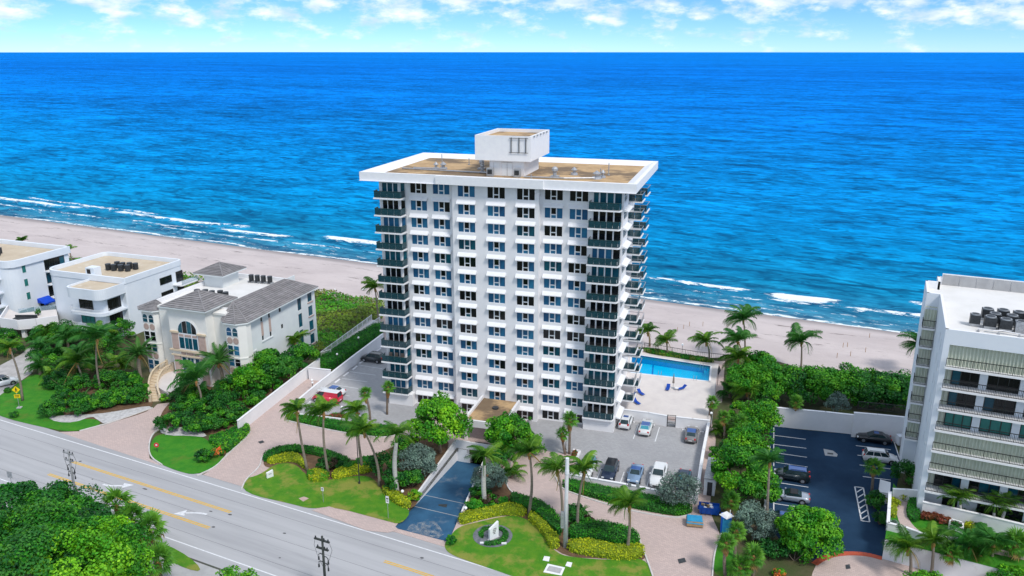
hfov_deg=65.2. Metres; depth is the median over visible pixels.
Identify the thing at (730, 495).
sabal palm
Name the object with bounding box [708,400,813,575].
planting bed
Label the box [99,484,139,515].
sabal palm
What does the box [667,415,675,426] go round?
pool gate
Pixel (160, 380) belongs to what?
stair
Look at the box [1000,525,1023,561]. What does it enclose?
sabal palm
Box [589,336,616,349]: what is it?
balcony door
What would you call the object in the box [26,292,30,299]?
window
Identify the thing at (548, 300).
window
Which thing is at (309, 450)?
hedge
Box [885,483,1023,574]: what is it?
garden lawn
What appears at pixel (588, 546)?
hedge
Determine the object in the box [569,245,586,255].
window
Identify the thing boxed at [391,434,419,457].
shrub
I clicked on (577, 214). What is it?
window
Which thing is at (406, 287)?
window
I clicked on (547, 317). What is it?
window
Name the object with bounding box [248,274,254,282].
roof condenser
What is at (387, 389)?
sabal palm
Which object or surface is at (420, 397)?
window
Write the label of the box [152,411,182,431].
shrub
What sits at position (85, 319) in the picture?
window
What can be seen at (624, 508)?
kerb
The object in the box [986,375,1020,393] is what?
sliding door
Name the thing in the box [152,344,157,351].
window
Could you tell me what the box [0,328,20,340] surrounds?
shrub
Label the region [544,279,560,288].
window
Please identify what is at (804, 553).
shrub
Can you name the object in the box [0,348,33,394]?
paved forecourt
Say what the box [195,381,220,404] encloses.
areca palm
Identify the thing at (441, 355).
window
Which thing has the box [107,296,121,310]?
window
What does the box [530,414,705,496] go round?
car park
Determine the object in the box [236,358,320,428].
boundary wall
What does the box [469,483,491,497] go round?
shrub
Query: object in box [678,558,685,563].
drain grate
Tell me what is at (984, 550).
coconut palm
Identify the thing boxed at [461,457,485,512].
retaining wall
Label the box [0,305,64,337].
terrace
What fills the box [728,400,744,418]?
shrub
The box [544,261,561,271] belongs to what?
window
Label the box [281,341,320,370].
sea grape tree
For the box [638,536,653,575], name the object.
kerb
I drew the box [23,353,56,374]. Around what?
areca palm
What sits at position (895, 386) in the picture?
sea grape tree
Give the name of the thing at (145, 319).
window
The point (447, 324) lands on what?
window
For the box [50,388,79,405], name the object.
shrub
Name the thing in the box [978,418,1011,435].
sliding door
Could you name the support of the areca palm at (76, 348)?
on the ground at (786, 402)
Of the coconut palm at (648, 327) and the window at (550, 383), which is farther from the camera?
the coconut palm at (648, 327)
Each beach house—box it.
[0,239,70,314]
[49,252,197,339]
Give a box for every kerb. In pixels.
[79,407,152,430]
[148,429,162,464]
[196,431,250,475]
[241,456,262,488]
[286,420,394,437]
[555,476,690,517]
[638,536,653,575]
[712,533,721,575]
[811,551,881,565]
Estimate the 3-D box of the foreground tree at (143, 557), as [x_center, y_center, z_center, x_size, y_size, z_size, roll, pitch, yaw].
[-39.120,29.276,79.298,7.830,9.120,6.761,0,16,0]
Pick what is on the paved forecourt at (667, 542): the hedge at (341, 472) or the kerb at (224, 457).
the kerb at (224, 457)
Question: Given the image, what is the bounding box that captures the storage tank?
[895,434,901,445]
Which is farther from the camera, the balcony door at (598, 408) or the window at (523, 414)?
the window at (523, 414)
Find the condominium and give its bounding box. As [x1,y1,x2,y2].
[899,273,1023,521]
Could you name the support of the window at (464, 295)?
in the apartment tower
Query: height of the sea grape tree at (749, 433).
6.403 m
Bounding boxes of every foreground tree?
[0,480,52,535]
[0,497,62,575]
[0,523,87,575]
[1,494,109,573]
[18,479,102,524]
[21,521,134,575]
[56,514,151,566]
[68,500,117,561]
[80,532,156,575]
[215,565,259,575]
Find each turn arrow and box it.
[102,483,131,487]
[174,510,206,515]
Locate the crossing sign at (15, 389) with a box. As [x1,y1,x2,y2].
[12,386,22,408]
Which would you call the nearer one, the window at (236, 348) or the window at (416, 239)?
the window at (416, 239)
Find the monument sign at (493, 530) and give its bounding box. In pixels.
[487,521,499,540]
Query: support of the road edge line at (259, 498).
on the road
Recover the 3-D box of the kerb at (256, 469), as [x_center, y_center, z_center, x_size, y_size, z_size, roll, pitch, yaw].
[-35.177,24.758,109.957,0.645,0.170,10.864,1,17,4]
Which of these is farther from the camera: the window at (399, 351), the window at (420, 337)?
the window at (399, 351)
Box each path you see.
[5,501,225,575]
[896,501,918,530]
[990,549,1023,559]
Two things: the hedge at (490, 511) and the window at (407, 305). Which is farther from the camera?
the window at (407, 305)
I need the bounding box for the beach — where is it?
[0,215,914,375]
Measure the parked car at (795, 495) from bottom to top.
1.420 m
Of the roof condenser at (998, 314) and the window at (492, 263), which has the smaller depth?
the roof condenser at (998, 314)
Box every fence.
[644,343,724,359]
[857,401,905,412]
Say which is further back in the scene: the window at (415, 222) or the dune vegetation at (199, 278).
the dune vegetation at (199, 278)
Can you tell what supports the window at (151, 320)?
in the villa
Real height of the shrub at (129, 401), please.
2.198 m
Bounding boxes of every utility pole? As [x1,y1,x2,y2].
[62,449,75,489]
[314,535,331,575]
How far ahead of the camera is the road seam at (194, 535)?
93.69 m
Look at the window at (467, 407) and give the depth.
126.75 m
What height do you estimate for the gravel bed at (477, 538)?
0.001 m
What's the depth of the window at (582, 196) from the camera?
113.36 m
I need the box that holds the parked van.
[311,388,342,403]
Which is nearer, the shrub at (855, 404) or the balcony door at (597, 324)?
the balcony door at (597, 324)
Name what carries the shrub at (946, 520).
on the garden lawn at (997, 560)
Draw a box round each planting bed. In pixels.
[58,366,152,422]
[160,371,290,433]
[264,438,448,508]
[466,472,644,559]
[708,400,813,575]
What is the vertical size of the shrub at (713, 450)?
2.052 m
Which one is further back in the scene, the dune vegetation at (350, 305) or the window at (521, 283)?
the dune vegetation at (350, 305)
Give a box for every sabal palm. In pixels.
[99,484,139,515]
[116,501,147,543]
[134,508,168,561]
[146,539,177,575]
[358,387,372,419]
[382,380,395,414]
[556,426,568,454]
[560,411,579,453]
[705,394,720,414]
[715,531,737,575]
[716,409,731,438]
[720,489,740,515]
[726,553,754,575]
[727,519,746,557]
[729,411,749,427]
[738,540,765,575]
[789,393,803,410]
[862,456,885,490]
[936,540,965,566]
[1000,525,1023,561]
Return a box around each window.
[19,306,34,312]
[21,265,25,272]
[24,278,28,286]
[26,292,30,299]
[44,255,64,270]
[46,272,51,283]
[48,285,53,295]
[79,299,93,309]
[81,315,95,323]
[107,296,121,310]
[110,311,123,322]
[142,314,147,321]
[144,330,149,339]
[148,314,153,322]
[148,359,153,367]
[150,331,156,340]
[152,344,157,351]
[154,360,159,368]
[159,275,171,285]
[161,289,173,295]
[175,270,182,281]
[177,320,199,351]
[226,327,231,335]
[228,345,233,354]
[229,358,234,365]
[232,328,237,336]
[233,345,239,355]
[235,359,240,366]
[297,298,300,310]
[298,313,302,327]
[307,292,310,301]
[308,305,312,315]
[309,320,313,329]
[310,333,314,342]
[381,182,397,191]
[382,199,398,210]
[383,217,399,226]
[384,234,399,245]
[384,251,400,259]
[385,267,401,277]
[386,284,401,294]
[387,300,402,309]
[387,316,403,325]
[388,332,403,341]
[389,348,404,357]
[390,364,405,372]
[390,379,405,387]
[400,183,404,191]
[401,200,405,211]
[401,217,406,228]
[402,234,406,242]
[403,251,407,261]
[403,267,407,276]
[404,284,408,292]
[405,300,409,310]
[405,316,409,324]
[406,332,410,342]
[407,347,411,357]
[407,363,411,372]
[408,378,412,387]
[410,183,426,193]
[411,200,426,210]
[411,218,427,227]
[412,235,427,244]
[412,252,428,261]
[413,268,428,277]
[414,285,429,294]
[414,301,429,310]
[415,317,430,326]
[415,333,430,342]
[416,349,431,357]
[417,364,431,373]
[417,380,432,388]
[418,395,431,402]
[433,184,448,194]
[433,202,449,211]
[434,219,449,229]
[434,236,450,246]
[435,253,450,263]
[435,270,450,279]
[436,287,451,296]
[436,303,451,312]
[436,319,451,328]
[437,335,452,344]
[437,351,452,360]
[438,367,452,375]
[438,382,453,391]
[458,185,474,196]
[458,204,474,214]
[458,222,474,232]
[459,239,474,249]
[459,257,475,266]
[459,274,475,283]
[460,291,475,300]
[460,307,475,317]
[460,324,476,333]
[461,340,476,349]
[461,356,476,365]
[461,372,476,381]
[461,388,476,396]
[462,403,472,411]
[487,187,504,198]
[488,206,504,216]
[488,224,504,234]
[488,241,504,251]
[488,259,504,269]
[488,276,504,286]
[488,293,504,303]
[488,310,504,319]
[489,327,504,336]
[489,343,504,352]
[489,359,504,368]
[489,375,504,384]
[489,391,504,399]
[517,188,534,199]
[517,207,534,218]
[517,226,534,236]
[517,243,533,253]
[517,261,533,271]
[517,278,533,288]
[517,296,533,305]
[517,313,533,322]
[517,329,533,339]
[517,346,533,355]
[517,362,532,371]
[517,378,532,387]
[517,394,532,403]
[517,410,532,419]
[542,394,558,403]
[542,410,558,419]
[543,313,560,322]
[543,329,559,339]
[543,346,559,355]
[543,362,559,372]
[543,378,558,388]
[544,226,561,236]
[544,243,561,253]
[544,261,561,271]
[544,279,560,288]
[544,296,560,305]
[545,189,562,200]
[545,208,562,218]
[565,415,581,422]
[566,365,583,374]
[566,381,582,390]
[566,397,582,406]
[567,315,584,325]
[567,332,584,341]
[567,348,583,358]
[568,263,585,273]
[568,280,585,290]
[568,298,584,307]
[569,209,587,219]
[569,227,586,237]
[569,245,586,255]
[570,191,587,201]
[976,503,1023,521]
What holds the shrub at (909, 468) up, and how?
on the ground at (786, 402)
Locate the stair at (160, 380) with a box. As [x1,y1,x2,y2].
[148,359,182,401]
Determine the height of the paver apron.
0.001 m
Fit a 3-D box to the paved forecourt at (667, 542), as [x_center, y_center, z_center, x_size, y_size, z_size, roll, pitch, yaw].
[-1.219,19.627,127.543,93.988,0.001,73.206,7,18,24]
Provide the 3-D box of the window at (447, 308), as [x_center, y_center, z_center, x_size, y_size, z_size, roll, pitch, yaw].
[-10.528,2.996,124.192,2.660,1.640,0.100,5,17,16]
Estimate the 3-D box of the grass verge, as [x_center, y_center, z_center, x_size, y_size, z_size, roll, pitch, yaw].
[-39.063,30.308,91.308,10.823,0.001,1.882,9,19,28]
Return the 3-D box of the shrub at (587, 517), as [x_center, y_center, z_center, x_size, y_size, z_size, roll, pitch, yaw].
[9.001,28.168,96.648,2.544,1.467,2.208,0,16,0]
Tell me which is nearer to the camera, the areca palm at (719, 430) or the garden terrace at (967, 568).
the garden terrace at (967, 568)
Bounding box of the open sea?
[0,52,1023,178]
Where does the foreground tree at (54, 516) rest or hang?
on the ground at (786, 402)
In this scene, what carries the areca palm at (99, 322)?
on the ground at (786, 402)
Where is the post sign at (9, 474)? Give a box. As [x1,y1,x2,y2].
[6,471,12,481]
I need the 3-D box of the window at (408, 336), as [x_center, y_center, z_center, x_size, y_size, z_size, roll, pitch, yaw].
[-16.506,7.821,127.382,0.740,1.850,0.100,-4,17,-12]
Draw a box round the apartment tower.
[359,128,657,439]
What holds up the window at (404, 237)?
in the apartment tower
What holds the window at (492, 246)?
in the apartment tower
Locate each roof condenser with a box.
[105,263,110,269]
[110,264,116,270]
[117,264,123,270]
[124,264,130,270]
[132,262,138,268]
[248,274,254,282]
[254,275,260,283]
[260,275,266,283]
[266,276,273,283]
[969,312,980,326]
[981,307,993,319]
[983,314,997,329]
[989,311,1001,325]
[997,308,1009,316]
[998,317,1012,331]
[1005,313,1018,327]
[1013,310,1023,319]
[1013,319,1023,333]
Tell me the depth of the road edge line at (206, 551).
91.18 m
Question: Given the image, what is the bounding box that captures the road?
[0,416,510,575]
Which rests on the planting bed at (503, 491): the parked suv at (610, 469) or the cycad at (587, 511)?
the cycad at (587, 511)
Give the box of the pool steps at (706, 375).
[703,369,709,380]
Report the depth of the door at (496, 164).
120.55 m
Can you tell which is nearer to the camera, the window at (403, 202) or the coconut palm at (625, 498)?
the coconut palm at (625, 498)
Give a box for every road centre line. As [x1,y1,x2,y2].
[47,474,207,528]
[51,474,209,527]
[71,462,229,512]
[74,461,231,511]
[384,562,427,575]
[385,560,433,575]
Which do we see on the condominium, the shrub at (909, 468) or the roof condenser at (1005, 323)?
the roof condenser at (1005, 323)
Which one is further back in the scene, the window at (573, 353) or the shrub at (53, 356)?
the shrub at (53, 356)
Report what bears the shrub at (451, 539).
on the lawn at (525, 550)
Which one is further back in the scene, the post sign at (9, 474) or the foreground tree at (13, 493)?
the post sign at (9, 474)
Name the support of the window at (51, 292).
in the beach house at (26, 285)
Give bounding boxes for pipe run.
[977,328,1023,336]
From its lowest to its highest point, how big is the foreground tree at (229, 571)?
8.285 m
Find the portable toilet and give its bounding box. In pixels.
[719,510,733,532]
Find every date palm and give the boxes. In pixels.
[114,336,156,377]
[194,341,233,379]
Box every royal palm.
[373,420,416,491]
[465,441,506,505]
[936,486,971,506]
[944,483,979,508]
[980,491,1017,516]
[991,489,1023,518]
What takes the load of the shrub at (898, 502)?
on the garden lawn at (997, 560)
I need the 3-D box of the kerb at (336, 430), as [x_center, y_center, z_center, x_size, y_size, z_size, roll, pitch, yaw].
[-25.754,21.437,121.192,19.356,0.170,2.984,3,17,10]
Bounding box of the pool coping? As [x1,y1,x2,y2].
[630,355,711,381]
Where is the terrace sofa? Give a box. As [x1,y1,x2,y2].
[13,315,37,319]
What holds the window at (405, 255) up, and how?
in the apartment tower
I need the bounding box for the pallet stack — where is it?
[686,514,702,527]
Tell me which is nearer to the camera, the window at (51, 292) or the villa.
the villa
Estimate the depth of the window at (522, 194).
114.37 m
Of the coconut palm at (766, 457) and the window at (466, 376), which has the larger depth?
the window at (466, 376)
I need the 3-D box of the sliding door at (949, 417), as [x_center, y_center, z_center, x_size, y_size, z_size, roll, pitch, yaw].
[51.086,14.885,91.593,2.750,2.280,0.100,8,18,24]
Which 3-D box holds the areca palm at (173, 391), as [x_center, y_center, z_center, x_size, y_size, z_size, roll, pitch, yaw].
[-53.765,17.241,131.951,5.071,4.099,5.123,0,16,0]
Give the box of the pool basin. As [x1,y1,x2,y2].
[632,356,708,379]
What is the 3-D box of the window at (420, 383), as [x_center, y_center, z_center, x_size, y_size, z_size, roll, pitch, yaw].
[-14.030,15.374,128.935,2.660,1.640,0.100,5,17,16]
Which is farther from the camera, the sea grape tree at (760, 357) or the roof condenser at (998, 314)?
the sea grape tree at (760, 357)
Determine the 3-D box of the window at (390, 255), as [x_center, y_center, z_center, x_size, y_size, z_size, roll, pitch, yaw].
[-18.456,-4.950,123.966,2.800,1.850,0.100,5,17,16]
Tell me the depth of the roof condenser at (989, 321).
91.22 m
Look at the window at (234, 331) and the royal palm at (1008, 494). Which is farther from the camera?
the window at (234, 331)
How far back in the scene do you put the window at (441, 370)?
127.25 m
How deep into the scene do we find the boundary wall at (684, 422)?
121.01 m
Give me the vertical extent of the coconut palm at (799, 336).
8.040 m
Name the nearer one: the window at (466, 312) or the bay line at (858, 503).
the bay line at (858, 503)
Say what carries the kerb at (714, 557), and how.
on the paved forecourt at (667, 542)
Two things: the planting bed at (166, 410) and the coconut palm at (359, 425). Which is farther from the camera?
the planting bed at (166, 410)
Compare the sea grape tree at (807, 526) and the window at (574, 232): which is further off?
the window at (574, 232)
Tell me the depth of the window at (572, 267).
116.37 m
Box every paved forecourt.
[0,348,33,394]
[203,316,724,575]
[812,555,939,575]
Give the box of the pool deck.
[620,352,718,421]
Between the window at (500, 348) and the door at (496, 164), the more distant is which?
the window at (500, 348)
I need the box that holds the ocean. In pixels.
[0,135,1023,333]
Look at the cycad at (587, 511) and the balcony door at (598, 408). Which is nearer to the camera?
the cycad at (587, 511)
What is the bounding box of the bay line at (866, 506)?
[863,489,869,521]
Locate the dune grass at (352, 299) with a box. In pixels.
[314,288,384,306]
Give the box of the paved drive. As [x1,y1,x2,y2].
[60,403,168,464]
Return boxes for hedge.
[208,423,249,452]
[262,443,350,461]
[267,451,304,467]
[288,414,389,435]
[307,468,329,481]
[320,321,381,368]
[330,412,347,420]
[331,462,371,478]
[355,455,372,465]
[382,484,410,507]
[457,501,526,524]
[478,525,508,545]
[484,496,507,506]
[510,491,561,535]
[528,510,559,548]
[562,478,692,515]
[566,537,645,560]
[568,519,640,543]
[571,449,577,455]
[644,347,713,362]
[890,496,897,517]
[906,497,920,522]
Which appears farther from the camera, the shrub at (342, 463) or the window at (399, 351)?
the window at (399, 351)
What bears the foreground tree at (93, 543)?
on the ground at (786, 402)
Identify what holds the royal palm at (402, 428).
on the planting bed at (311, 461)
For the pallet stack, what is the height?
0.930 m
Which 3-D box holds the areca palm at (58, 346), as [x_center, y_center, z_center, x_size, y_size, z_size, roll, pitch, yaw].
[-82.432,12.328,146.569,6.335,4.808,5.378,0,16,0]
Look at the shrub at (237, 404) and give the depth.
124.38 m
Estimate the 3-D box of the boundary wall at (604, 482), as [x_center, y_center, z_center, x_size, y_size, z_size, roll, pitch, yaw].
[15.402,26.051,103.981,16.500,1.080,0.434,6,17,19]
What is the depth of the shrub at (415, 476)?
104.02 m
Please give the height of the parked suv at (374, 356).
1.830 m
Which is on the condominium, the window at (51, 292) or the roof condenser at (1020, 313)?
the roof condenser at (1020, 313)
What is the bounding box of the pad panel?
[547,566,561,572]
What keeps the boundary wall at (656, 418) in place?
on the car park at (672, 448)
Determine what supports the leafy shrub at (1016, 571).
on the ground at (786, 402)
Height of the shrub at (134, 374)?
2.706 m
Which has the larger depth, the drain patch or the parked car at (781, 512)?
the drain patch
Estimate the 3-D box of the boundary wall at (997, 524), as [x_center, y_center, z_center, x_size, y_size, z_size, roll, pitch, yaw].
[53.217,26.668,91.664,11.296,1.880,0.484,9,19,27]
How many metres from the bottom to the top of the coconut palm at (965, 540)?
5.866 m
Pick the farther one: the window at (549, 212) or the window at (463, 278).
the window at (463, 278)
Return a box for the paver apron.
[313,506,398,532]
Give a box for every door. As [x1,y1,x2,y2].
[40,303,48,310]
[458,449,466,462]
[494,162,499,174]
[502,162,506,175]
[507,162,511,175]
[587,387,614,398]
[587,403,613,414]
[588,353,615,366]
[588,370,615,382]
[589,319,617,332]
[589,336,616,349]
[590,284,618,298]
[590,302,617,315]
[591,248,620,262]
[591,266,619,280]
[592,211,621,226]
[592,230,620,244]
[593,192,622,205]
[707,482,711,495]
[722,519,729,532]
[933,474,960,488]
[941,496,957,507]
[943,412,971,428]
[947,391,975,408]
[950,370,979,387]
[968,480,999,495]
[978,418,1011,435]
[982,397,1015,414]
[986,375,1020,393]
[1008,488,1023,502]
[1018,425,1023,437]
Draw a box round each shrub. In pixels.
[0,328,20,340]
[0,338,25,355]
[3,387,10,392]
[8,410,18,416]
[25,321,64,344]
[25,345,63,367]
[36,397,65,415]
[42,368,88,390]
[42,373,67,388]
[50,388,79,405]
[52,319,82,342]
[64,373,92,390]
[64,396,97,415]
[65,392,90,407]
[87,335,118,358]
[89,371,118,387]
[90,388,112,407]
[93,369,127,388]
[98,393,126,407]
[108,386,133,402]
[109,317,136,341]
[113,391,133,404]
[119,370,143,382]
[119,377,148,390]
[120,387,151,403]
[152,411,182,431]
[159,393,168,401]
[167,407,198,423]
[168,395,195,412]
[174,384,198,404]
[181,414,207,432]
[189,397,215,415]
[194,448,214,461]
[197,413,228,431]
[204,389,239,411]
[210,446,225,456]
[212,408,238,427]
[213,374,251,399]
[221,400,249,420]
[242,388,266,405]
[258,374,282,392]
[316,456,339,469]
[338,460,355,467]
[364,450,399,476]
[382,467,406,489]
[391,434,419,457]
[398,468,424,486]
[407,489,422,500]
[446,534,457,544]
[464,497,485,509]
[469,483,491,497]
[480,493,501,505]
[489,447,516,467]
[527,431,546,454]
[568,503,587,522]
[579,514,594,520]
[708,446,717,457]
[716,439,738,463]
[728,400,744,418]
[751,381,781,404]
[757,537,793,558]
[771,568,786,575]
[778,544,814,564]
[851,394,876,408]
[864,489,885,510]
[871,510,886,524]
[875,392,894,409]
[885,520,900,526]
[886,497,901,505]
[890,459,914,484]
[902,569,942,575]
[920,510,932,520]
[931,511,943,521]
[938,514,951,524]
[948,520,964,528]
[964,520,974,528]
[985,564,1023,575]
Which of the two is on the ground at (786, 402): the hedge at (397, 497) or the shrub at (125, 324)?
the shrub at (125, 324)
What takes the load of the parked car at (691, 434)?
on the car park at (672, 448)
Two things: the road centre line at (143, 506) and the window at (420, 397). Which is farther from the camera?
the window at (420, 397)
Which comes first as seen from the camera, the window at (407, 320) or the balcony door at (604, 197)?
the balcony door at (604, 197)
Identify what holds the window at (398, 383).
in the apartment tower
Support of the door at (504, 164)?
in the apartment tower
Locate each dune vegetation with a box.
[68,255,323,295]
[182,274,197,287]
[313,291,382,355]
[726,358,837,371]
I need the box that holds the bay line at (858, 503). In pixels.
[854,487,861,520]
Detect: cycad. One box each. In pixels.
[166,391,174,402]
[581,504,592,516]
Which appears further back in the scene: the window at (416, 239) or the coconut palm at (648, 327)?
the coconut palm at (648, 327)
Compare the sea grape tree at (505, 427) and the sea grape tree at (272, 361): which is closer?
the sea grape tree at (505, 427)
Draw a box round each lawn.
[0,375,99,430]
[150,434,223,473]
[243,463,408,522]
[445,516,651,575]
[714,545,737,575]
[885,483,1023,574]
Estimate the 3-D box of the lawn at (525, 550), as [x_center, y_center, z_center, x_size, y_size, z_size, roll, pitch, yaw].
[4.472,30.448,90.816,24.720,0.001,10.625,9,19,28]
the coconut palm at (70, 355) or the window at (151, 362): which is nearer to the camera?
the coconut palm at (70, 355)
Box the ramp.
[396,461,479,540]
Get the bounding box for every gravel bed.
[50,406,150,422]
[160,426,205,436]
[473,524,512,546]
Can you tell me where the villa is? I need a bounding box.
[137,262,317,389]
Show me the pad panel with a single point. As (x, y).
(554, 569)
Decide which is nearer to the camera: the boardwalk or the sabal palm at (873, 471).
the sabal palm at (873, 471)
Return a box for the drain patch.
[824,449,837,456]
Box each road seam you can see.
[1,448,383,573]
[2,469,311,575]
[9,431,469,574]
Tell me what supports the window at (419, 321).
in the apartment tower
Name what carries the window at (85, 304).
in the beach house at (90, 289)
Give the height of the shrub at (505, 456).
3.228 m
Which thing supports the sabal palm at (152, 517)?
on the ground at (786, 402)
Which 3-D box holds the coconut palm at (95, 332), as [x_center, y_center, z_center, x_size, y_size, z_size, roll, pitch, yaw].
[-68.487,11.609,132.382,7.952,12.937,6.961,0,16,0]
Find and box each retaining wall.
[417,439,501,502]
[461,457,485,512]
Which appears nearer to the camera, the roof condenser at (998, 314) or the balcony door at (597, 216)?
the roof condenser at (998, 314)
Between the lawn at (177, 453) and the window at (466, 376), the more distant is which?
the window at (466, 376)
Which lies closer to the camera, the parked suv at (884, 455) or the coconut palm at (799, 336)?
the parked suv at (884, 455)
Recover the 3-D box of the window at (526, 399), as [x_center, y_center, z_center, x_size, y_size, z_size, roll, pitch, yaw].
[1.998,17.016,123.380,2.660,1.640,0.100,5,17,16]
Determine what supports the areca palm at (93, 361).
on the planting bed at (119, 407)
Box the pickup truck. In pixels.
[649,461,667,487]
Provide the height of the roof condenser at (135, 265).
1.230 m
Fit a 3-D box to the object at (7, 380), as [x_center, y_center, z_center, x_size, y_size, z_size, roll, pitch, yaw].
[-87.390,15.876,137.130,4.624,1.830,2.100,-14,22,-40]
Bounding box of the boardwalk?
[320,314,379,353]
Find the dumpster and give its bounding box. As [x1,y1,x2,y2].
[698,501,720,515]
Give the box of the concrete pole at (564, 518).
[561,457,568,547]
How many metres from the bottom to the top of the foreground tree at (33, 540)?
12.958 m
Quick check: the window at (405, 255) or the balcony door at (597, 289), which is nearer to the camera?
the balcony door at (597, 289)
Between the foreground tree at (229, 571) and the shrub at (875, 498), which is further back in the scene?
the shrub at (875, 498)
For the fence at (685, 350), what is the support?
on the ground at (786, 402)
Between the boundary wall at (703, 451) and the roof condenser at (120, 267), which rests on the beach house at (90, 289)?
the roof condenser at (120, 267)
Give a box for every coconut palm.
[0,338,23,400]
[16,235,27,240]
[53,347,95,384]
[65,244,77,260]
[67,323,120,391]
[167,354,218,408]
[279,398,314,471]
[286,329,310,344]
[303,394,340,472]
[339,413,380,486]
[340,397,368,465]
[361,276,383,320]
[495,434,528,462]
[506,434,546,515]
[533,452,579,531]
[559,450,602,523]
[607,485,647,545]
[635,322,659,345]
[653,329,677,351]
[687,331,723,358]
[718,325,757,360]
[718,344,752,369]
[723,304,762,350]
[728,377,760,404]
[746,447,785,536]
[783,322,822,366]
[881,524,923,574]
[896,331,916,356]
[911,520,955,570]
[947,525,999,562]
[961,536,1003,565]
[965,522,1017,556]
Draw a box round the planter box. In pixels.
[948,518,963,533]
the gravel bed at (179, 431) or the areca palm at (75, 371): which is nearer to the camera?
the gravel bed at (179, 431)
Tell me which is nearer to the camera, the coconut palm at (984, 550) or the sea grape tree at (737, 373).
the coconut palm at (984, 550)
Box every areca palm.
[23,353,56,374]
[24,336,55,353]
[30,322,54,345]
[38,366,62,384]
[46,340,76,360]
[49,323,77,346]
[63,360,90,376]
[69,341,99,360]
[81,355,109,375]
[91,320,117,341]
[101,332,125,354]
[102,351,134,370]
[168,380,198,398]
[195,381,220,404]
[219,373,247,392]
[500,461,527,480]
[709,419,732,439]
[716,381,738,397]
[996,513,1023,522]
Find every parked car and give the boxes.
[317,385,345,394]
[618,414,633,429]
[626,463,643,484]
[638,419,653,435]
[675,468,691,489]
[684,426,698,442]
[771,510,792,524]
[777,487,809,504]
[856,430,891,445]
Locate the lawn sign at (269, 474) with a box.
[266,470,273,477]
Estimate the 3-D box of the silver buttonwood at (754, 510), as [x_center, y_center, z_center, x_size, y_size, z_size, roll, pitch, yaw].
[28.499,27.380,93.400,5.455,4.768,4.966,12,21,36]
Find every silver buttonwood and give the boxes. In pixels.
[397,442,437,477]
[470,462,507,489]
[654,470,703,505]
[734,499,780,540]
[823,390,851,411]
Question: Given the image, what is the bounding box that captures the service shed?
[703,457,716,495]
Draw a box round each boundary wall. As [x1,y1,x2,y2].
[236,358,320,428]
[293,413,344,420]
[299,333,383,399]
[308,367,330,380]
[569,473,694,503]
[623,409,666,425]
[675,416,709,430]
[695,422,709,503]
[775,407,853,433]
[851,412,904,440]
[886,491,891,529]
[887,522,957,543]
[892,488,917,500]
[921,501,1023,532]
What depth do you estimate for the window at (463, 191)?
116.86 m
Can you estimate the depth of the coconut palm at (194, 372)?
126.65 m
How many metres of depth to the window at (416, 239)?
122.23 m
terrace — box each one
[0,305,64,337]
[882,539,1012,575]
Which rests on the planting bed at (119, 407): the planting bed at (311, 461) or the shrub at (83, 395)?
the shrub at (83, 395)
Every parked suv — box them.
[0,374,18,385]
[360,351,382,363]
[579,455,597,476]
[601,457,619,480]
[774,464,810,483]
[862,446,898,465]
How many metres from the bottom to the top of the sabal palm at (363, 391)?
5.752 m
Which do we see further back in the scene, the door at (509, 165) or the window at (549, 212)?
the door at (509, 165)
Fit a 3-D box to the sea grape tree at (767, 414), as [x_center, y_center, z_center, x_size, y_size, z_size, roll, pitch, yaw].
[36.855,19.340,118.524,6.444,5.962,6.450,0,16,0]
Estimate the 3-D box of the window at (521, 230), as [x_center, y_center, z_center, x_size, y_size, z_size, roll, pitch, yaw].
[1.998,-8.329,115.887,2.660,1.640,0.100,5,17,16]
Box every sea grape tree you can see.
[230,361,271,389]
[252,348,298,378]
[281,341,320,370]
[408,390,473,452]
[483,410,533,458]
[710,438,772,500]
[723,420,774,458]
[725,361,771,398]
[738,399,784,435]
[738,466,782,502]
[742,350,777,377]
[746,363,798,398]
[773,504,844,559]
[774,364,828,404]
[799,367,853,402]
[826,362,875,403]
[847,367,895,406]
[871,369,910,409]
[885,376,910,409]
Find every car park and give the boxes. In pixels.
[300,347,417,424]
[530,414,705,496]
[769,426,898,560]
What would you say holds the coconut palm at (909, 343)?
on the beach
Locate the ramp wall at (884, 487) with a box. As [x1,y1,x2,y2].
[879,479,890,503]
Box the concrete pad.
[544,564,564,575]
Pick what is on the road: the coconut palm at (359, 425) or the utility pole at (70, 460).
the utility pole at (70, 460)
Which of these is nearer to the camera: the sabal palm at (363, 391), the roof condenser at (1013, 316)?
the roof condenser at (1013, 316)
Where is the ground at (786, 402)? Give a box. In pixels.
[0,258,911,575]
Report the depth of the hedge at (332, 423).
121.81 m
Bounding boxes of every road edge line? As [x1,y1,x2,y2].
[0,479,275,575]
[1,420,501,572]
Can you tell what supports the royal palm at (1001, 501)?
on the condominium
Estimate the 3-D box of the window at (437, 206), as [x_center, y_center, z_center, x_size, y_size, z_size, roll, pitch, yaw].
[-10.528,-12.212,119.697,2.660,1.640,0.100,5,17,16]
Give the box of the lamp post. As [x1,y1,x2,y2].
[354,435,359,483]

